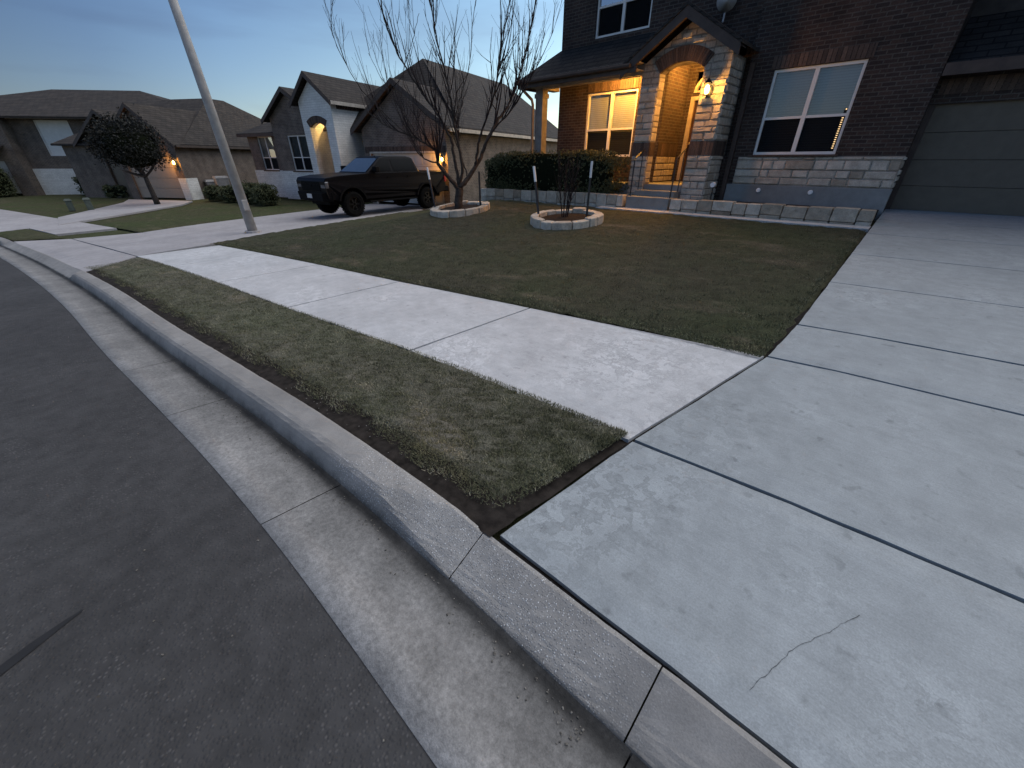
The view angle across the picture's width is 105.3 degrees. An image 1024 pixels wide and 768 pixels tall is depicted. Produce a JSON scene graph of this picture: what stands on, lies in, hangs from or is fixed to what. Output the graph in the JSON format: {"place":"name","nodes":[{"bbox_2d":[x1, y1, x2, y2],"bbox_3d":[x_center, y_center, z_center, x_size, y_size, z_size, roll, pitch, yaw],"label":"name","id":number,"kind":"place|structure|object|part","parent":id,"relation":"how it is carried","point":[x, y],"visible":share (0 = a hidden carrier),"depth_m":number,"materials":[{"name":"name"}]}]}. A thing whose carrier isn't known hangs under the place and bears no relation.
{"place":"outdoors","nodes":[
{"label":"outdoors","id":0,"kind":"place"},
{"bbox_2d":[0,209,116,235],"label":"sidewalk","id":1,"kind":"structure","parent":0,"point":[58,230],"depth_m":14.65,"materials":[{"name":"concrete"}]},
{"bbox_2d":[0,199,192,231],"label":"driveway","id":2,"kind":"structure","parent":0,"point":[131,206],"depth_m":18.15,"materials":[{"name":"concrete"}]},
{"bbox_2d":[92,204,294,232],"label":"neighbour lawn","id":3,"kind":"structure","parent":0,"point":[185,216],"depth_m":16.18,"materials":[{"name":"green plant"}]},
{"bbox_2d":[0,258,436,767],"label":"road","id":4,"kind":"structure","parent":0,"point":[86,667],"depth_m":1.64,"materials":[{"name":"grey asphalt"}]},
{"bbox_2d":[14,204,437,271],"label":"neighbour driveway","id":5,"kind":"structure","parent":0,"point":[83,253],"depth_m":11.45,"materials":[{"name":"grey concrete"}]},
{"bbox_2d":[296,156,448,216],"bbox_3d":[-5.519,-8.303,16.187,2.340,2.036,6.135,21,36,32],"label":"pickup truck","id":6,"kind":"object","parent":5,"relation":"on","point":[351,188],"visible":0.98,"depth_m":15.20,"materials":[{"name":"black paint"}]},
{"bbox_3d":[-5.116,-8.459,15.077,0.135,0.420,0.940,21,36,32],"label":"side window","id":7,"kind":"part","parent":6,"relation":"part of","materials":[{"name":"black glass"}]},
{"bbox_3d":[-4.417,-8.919,15.880,0.135,0.420,1.180,21,36,32],"label":"side window","id":8,"kind":"part","parent":6,"relation":"part of","materials":[{"name":"black glass"}]},
{"bbox_2d":[0,0,563,127],"label":"sky","id":9,"kind":"structure","parent":0,"point":[245,50],"materials":[{"name":"blue"}]},
{"bbox_2d":[0,192,875,767],"bbox_3d":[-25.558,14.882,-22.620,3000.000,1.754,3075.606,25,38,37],"label":"ground","id":10,"kind":"structure","parent":0,"point":[50,206],"depth_m":20.73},
{"bbox_2d":[0,167,19,196],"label":"bush","id":11,"kind":"object","parent":10,"relation":"on","point":[7,188],"visible":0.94,"depth_m":27.17,"materials":[{"name":"green plant"}]},
{"bbox_2d":[0,229,64,240],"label":"verge","id":12,"kind":"structure","parent":10,"relation":"on","point":[22,234],"depth_m":12.80,"materials":[{"name":"green plant"}]},
{"bbox_2d":[63,199,75,210],"bbox_3d":[-22.211,-8.995,19.610,0.300,0.550,0.300,25,38,37],"label":"utility pedestal","id":13,"kind":"object","parent":10,"relation":"on","point":[69,204],"visible":1,"depth_m":19.54,"materials":[{"name":"plastic"}]},
{"bbox_2d":[71,177,85,195],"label":"hedge","id":14,"kind":"object","parent":10,"relation":"on","point":[75,179],"visible":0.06,"depth_m":27.66,"materials":[{"name":"green plant"}]},
{"bbox_2d":[0,89,167,195],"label":"house","id":15,"kind":"structure","parent":10,"relation":"on","point":[34,125],"depth_m":27.73,"materials":[{"name":"beige brick"}]},
{"bbox_2d":[0,161,21,192],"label":"garage door","id":16,"kind":"structure","parent":15,"relation":"in","point":[2,164],"depth_m":27.57,"materials":[{"name":"grey metal"}]},
{"bbox_2d":[33,120,72,155],"bbox_3d":[-31.878,-17.293,27.492,2.130,2.130,0.070,-3,30,-6],"label":"window","id":17,"kind":"structure","parent":15,"relation":"in","point":[51,131],"depth_m":27.32,"materials":[{"name":"clear glass"}]},
{"bbox_2d":[82,197,94,209],"bbox_3d":[-21.038,-8.922,19.404,0.300,0.610,0.300,25,38,37],"label":"utility pedestal","id":18,"kind":"object","parent":10,"relation":"on","point":[88,203],"visible":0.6,"depth_m":19.32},
{"bbox_2d":[101,184,129,197],"bbox_3d":[-26.433,-13.061,26.418,2.069,0.920,1.226,-3,30,-6],"label":"hedge","id":19,"kind":"object","parent":10,"relation":"on","point":[113,190],"visible":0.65,"depth_m":26.02,"materials":[{"name":"green plant"}]},
{"bbox_2d":[81,103,174,203],"bbox_3d":[-19.806,-11.839,20.428,3.638,4.699,3.559,25,38,37],"label":"oak tree","id":20,"kind":"object","parent":10,"relation":"on","point":[134,144],"visible":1,"depth_m":19.65,"materials":[{"name":"green plant"}]},
{"bbox_2d":[50,98,267,199],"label":"house","id":21,"kind":"structure","parent":10,"relation":"on","point":[184,126],"depth_m":25.11,"materials":[{"name":"beige brick"}]},
{"bbox_2d":[106,157,132,197],"bbox_3d":[-25.739,-13.519,25.768,1.100,2.500,0.040,6,30,10],"label":"front door","id":22,"kind":"structure","parent":21,"relation":"in","point":[118,175],"depth_m":25.74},
{"bbox_2d":[130,157,184,197],"bbox_3d":[-22.275,-12.922,24.482,3.450,2.245,0.040,6,30,10],"label":"garage door","id":23,"kind":"structure","parent":21,"relation":"in","point":[165,183],"depth_m":24.57,"materials":[{"name":"beige metal"}]},
{"bbox_2d":[204,180,214,185],"bbox_3d":[-19.390,-12.743,25.429,0.660,0.997,0.820,25,38,37],"label":"wheeled bin","id":24,"kind":"object","parent":10,"relation":"on","point":[209,182],"visible":0.17,"depth_m":24.97,"materials":[{"name":"grey plastic"}]},
{"bbox_2d":[201,184,222,201],"bbox_3d":[-17.877,-11.539,23.568,1.492,0.977,1.354,25,38,37],"label":"bush","id":25,"kind":"object","parent":10,"relation":"on","point":[210,192],"visible":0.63,"depth_m":23.17,"materials":[{"name":"green plant"}]},
{"bbox_2d":[168,0,261,233],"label":"street light pole","id":26,"kind":"object","parent":10,"relation":"on","point":[240,195],"visible":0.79,"depth_m":10.37,"materials":[{"name":"metal"}]},
{"bbox_2d":[212,176,229,185],"bbox_3d":[-18.532,-12.677,25.086,0.660,1.217,0.820,25,38,37],"label":"wheeled bin","id":27,"kind":"object","parent":10,"relation":"on","point":[221,180],"visible":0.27,"depth_m":24.71,"materials":[{"name":"grey plastic"}]},
{"bbox_2d":[216,184,236,202],"bbox_3d":[-16.370,-11.063,22.712,1.726,0.992,1.350,25,38,37],"label":"bush","id":28,"kind":"object","parent":10,"relation":"on","point":[226,193],"visible":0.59,"depth_m":22.34,"materials":[{"name":"green plant"}]},
{"bbox_2d":[241,179,258,204],"bbox_3d":[-14.695,-10.703,21.768,2.042,1.262,1.390,25,38,37],"label":"bush","id":29,"kind":"object","parent":10,"relation":"on","point":[245,185],"visible":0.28,"depth_m":21.36,"materials":[{"name":"green plant"}]},
{"bbox_2d":[248,182,280,205],"bbox_3d":[-13.284,-10.185,20.934,1.715,1.213,1.278,25,38,37],"label":"bush","id":30,"kind":"object","parent":10,"relation":"on","point":[262,194],"visible":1,"depth_m":20.59,"materials":[{"name":"green plant"}]},
{"bbox_2d":[0,245,648,767],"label":"gutter","id":31,"kind":"object","parent":10,"relation":"on","point":[450,689],"visible":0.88,"depth_m":1.67,"materials":[{"name":"concrete"}]},
{"bbox_2d":[11,302,584,767],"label":"gravel","id":32,"kind":"structure","parent":31,"relation":"on","point":[403,570],"depth_m":1.48,"materials":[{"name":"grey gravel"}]},
{"bbox_2d":[87,258,626,536],"bbox_3d":[-4.109,-1.057,5.234,11.531,0.436,1.135,21,36,32],"label":"soil strip","id":33,"kind":"object","parent":10,"relation":"on","point":[490,520],"visible":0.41,"depth_m":2.35,"materials":[{"name":"brown soil"}]},
{"bbox_2d":[87,257,628,507],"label":"verge","id":34,"kind":"structure","parent":10,"relation":"on","point":[490,405],"depth_m":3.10,"materials":[{"name":"green plant"}]},
{"bbox_2d":[0,237,790,767],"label":"kerb","id":35,"kind":"structure","parent":10,"relation":"on","point":[598,669],"depth_m":1.63,"materials":[{"name":"concrete"}]},
{"bbox_2d":[236,58,557,204],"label":"neighbour house","id":36,"kind":"structure","parent":10,"relation":"on","point":[319,124],"depth_m":20.14,"materials":[{"name":"beige brick"}]},
{"bbox_2d":[257,136,279,170],"bbox_3d":[-14.872,-14.053,23.875,1.510,1.830,0.250,14,33,24],"label":"window","id":37,"kind":"structure","parent":36,"relation":"in","point":[270,160],"depth_m":23.96,"materials":[{"name":"glass"}]},
{"bbox_2d":[288,135,312,171],"bbox_3d":[-11.881,-12.958,22.007,1.760,1.790,0.250,14,33,24],"label":"window","id":38,"kind":"structure","parent":36,"relation":"in","point":[302,161],"depth_m":22.10,"materials":[{"name":"glass"}]},
{"bbox_2d":[373,153,442,204],"bbox_3d":[-5.047,-9.991,19.028,4.130,2.130,0.057,14,33,24],"label":"garage door","id":39,"kind":"structure","parent":36,"relation":"in","point":[417,159],"depth_m":18.36,"materials":[{"name":"beige metal"}]},
{"bbox_2d":[481,188,626,206],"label":"stone border wall","id":40,"kind":"structure","parent":10,"relation":"on","point":[601,199],"depth_m":10.96,"materials":[{"name":"stone"}]},
{"bbox_2d":[514,0,1023,220],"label":"brick house","id":41,"kind":"structure","parent":10,"relation":"on","point":[881,106],"depth_m":7.82,"materials":[{"name":"brick"}]},
{"bbox_2d":[584,88,638,156],"bbox_3d":[2.710,-7.116,10.732,1.520,1.500,0.122,25,38,37],"label":"window","id":42,"kind":"structure","parent":41,"relation":"in","point":[611,116],"depth_m":10.70,"materials":[{"name":"clear glass"}]},
{"bbox_2d":[595,0,652,38],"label":"window","id":43,"kind":"structure","parent":41,"relation":"in","point":[614,17],"depth_m":9.61,"materials":[{"name":"clear glass"}]},
{"bbox_2d":[629,149,644,195],"bbox_3d":[3.060,-5.053,9.625,0.032,1.283,0.422,25,38,37],"label":"handrail","id":44,"kind":"object","parent":41,"relation":"on","point":[633,170],"visible":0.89,"depth_m":9.49,"materials":[{"name":"black metal"}]},
{"bbox_2d":[669,148,686,197],"bbox_3d":[3.801,-4.704,9.017,0.032,1.283,0.422,25,38,37],"label":"handrail","id":45,"kind":"object","parent":41,"relation":"on","point":[684,151],"visible":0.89,"depth_m":8.89,"materials":[{"name":"black metal"}]},
{"bbox_2d":[680,100,697,179],"bbox_3d":[5.065,-6.413,10.331,0.860,1.840,0.120,25,38,37],"label":"front door","id":46,"kind":"structure","parent":41,"relation":"in","point":[696,102],"depth_m":10.53,"materials":[{"name":"wood"}]},
{"bbox_2d":[694,79,701,92],"bbox_3d":[5.061,-7.537,9.699,0.960,0.420,0.090,25,38,37],"label":"transom window","id":47,"kind":"structure","parent":41,"relation":"in","point":[697,89],"depth_m":9.97,"materials":[{"name":"glass"}]},
{"bbox_2d":[703,78,712,97],"bbox_3d":[4.057,-6.136,8.088,0.176,0.328,0.224,25,38,37],"label":"wall lantern","id":48,"kind":"object","parent":41,"relation":"attached to","point":[708,89],"depth_m":8.07,"materials":[{"name":"glass"}]},
{"bbox_2d":[717,0,736,22],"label":"satellite dish","id":49,"kind":"object","parent":41,"relation":"on","point":[724,6],"visible":1,"depth_m":8.02,"materials":[{"name":"grey plastic"}]},
{"bbox_2d":[747,59,867,156],"bbox_3d":[5.918,-5.488,7.901,1.630,1.525,0.260,25,38,37],"label":"window","id":50,"kind":"structure","parent":41,"relation":"in","point":[807,110],"depth_m":7.91,"materials":[{"name":"clear glass"}]},
{"bbox_2d":[890,99,1023,216],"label":"garage door","id":51,"kind":"structure","parent":41,"relation":"in","point":[989,158],"depth_m":6.99,"materials":[{"name":"grey metal"}]},
{"bbox_2d":[669,199,876,225],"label":"stone border wall","id":52,"kind":"structure","parent":10,"relation":"on","point":[840,215],"depth_m":7.64,"materials":[{"name":"stone"}]},
{"bbox_2d":[716,200,878,222],"bbox_3d":[3.209,-4.684,10.412,9.950,0.560,1.260,25,38,37],"label":"planting bed","id":53,"kind":"object","parent":10,"relation":"on","point":[801,205],"visible":0.04,"depth_m":8.30,"materials":[{"name":"brown soil"}]},
{"bbox_2d":[483,157,508,188],"bbox_3d":[-0.410,-6.716,12.527,0.956,1.073,0.925,25,38,37],"label":"clipped hedge","id":54,"kind":"object","parent":53,"relation":"on","point":[492,172],"visible":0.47,"depth_m":12.30,"materials":[{"name":"green plant"}]},
{"bbox_2d":[488,148,632,193],"bbox_3d":[1.102,-6.073,11.214,4.962,1.193,0.814,25,38,37],"label":"clipped hedge","id":55,"kind":"object","parent":53,"relation":"on","point":[516,169],"visible":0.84,"depth_m":10.68,"materials":[{"name":"green plant"}]},
{"bbox_2d":[710,182,715,199],"bbox_3d":[4.502,-4.315,8.802,0.110,0.424,0.120,25,38,37],"label":"garden spotlight","id":56,"kind":"object","parent":53,"relation":"on","point":[712,184],"visible":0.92,"depth_m":8.71,"materials":[{"name":"black metal"}]},
{"bbox_2d":[137,245,763,446],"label":"sidewalk","id":57,"kind":"structure","parent":0,"point":[635,383],"depth_m":3.73,"materials":[{"name":"concrete"}]},
{"bbox_2d":[213,199,866,356],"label":"front lawn","id":58,"kind":"structure","parent":0,"point":[595,253],"depth_m":6.08,"materials":[{"name":"green plant"}]},
{"bbox_2d":[430,200,489,217],"bbox_3d":[-1.426,-4.718,10.657,1.602,0.444,1.608,25,38,37],"label":"planter ring","id":59,"kind":"object","parent":58,"relation":"on","point":[448,210],"visible":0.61,"depth_m":10.24,"materials":[{"name":"stone"}]},
{"bbox_2d":[426,167,435,206],"bbox_3d":[-2.210,-5.317,10.784,0.049,1.175,0.536,-14,33,-24],"label":"tree stake","id":60,"kind":"object","parent":59,"relation":"in","point":[431,186],"visible":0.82,"depth_m":10.74,"materials":[{"name":"black metal"}]},
{"bbox_2d":[322,0,564,208],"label":"bare tree","id":61,"kind":"object","parent":59,"relation":"in","point":[460,184],"visible":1,"depth_m":9.27,"materials":[{"name":"brown plant"}]},
{"bbox_2d":[478,172,480,205],"bbox_3d":[-0.874,-5.214,10.600,0.050,0.970,0.092,-1,30,-1],"label":"tree stake","id":62,"kind":"object","parent":59,"relation":"in","point":[479,189],"visible":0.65,"depth_m":10.56,"materials":[{"name":"black metal"}]},
{"bbox_2d":[530,207,603,229],"bbox_3d":[1.208,-3.590,8.614,1.610,0.442,1.598,25,38,37],"label":"planter ring","id":63,"kind":"object","parent":58,"relation":"on","point":[576,218],"visible":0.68,"depth_m":8.30,"materials":[{"name":"stone"}]},
{"bbox_2d":[533,166,539,216],"bbox_3d":[0.547,-4.139,8.629,0.048,1.185,0.343,-16,34,-26],"label":"tree stake","id":64,"kind":"object","parent":63,"relation":"in","point":[535,183],"visible":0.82,"depth_m":8.57,"materials":[{"name":"black metal"}]},
{"bbox_2d":[554,145,584,216],"bbox_3d":[1.174,-4.229,8.303,0.596,1.443,0.798,9,31,16],"label":"leafless shrub","id":65,"kind":"object","parent":63,"relation":"in","point":[569,190],"visible":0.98,"depth_m":8.26,"materials":[{"name":"brown plant"}]},
{"bbox_2d":[586,161,592,215],"bbox_3d":[1.657,-4.107,8.414,0.060,1.212,0.056,4,30,7],"label":"tree stake","id":66,"kind":"object","parent":63,"relation":"in","point":[589,186],"visible":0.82,"depth_m":8.34,"materials":[{"name":"black metal"}]},
{"bbox_2d":[596,206,870,231],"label":"garden path","id":67,"kind":"structure","parent":0,"point":[863,228],"depth_m":7.87,"materials":[{"name":"concrete"}]},
{"bbox_2d":[498,209,1023,767],"bbox_3d":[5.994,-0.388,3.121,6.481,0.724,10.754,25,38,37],"label":"driveway","id":68,"kind":"structure","parent":0,"point":[800,545],"depth_m":1.77,"materials":[{"name":"concrete"}]}
]}

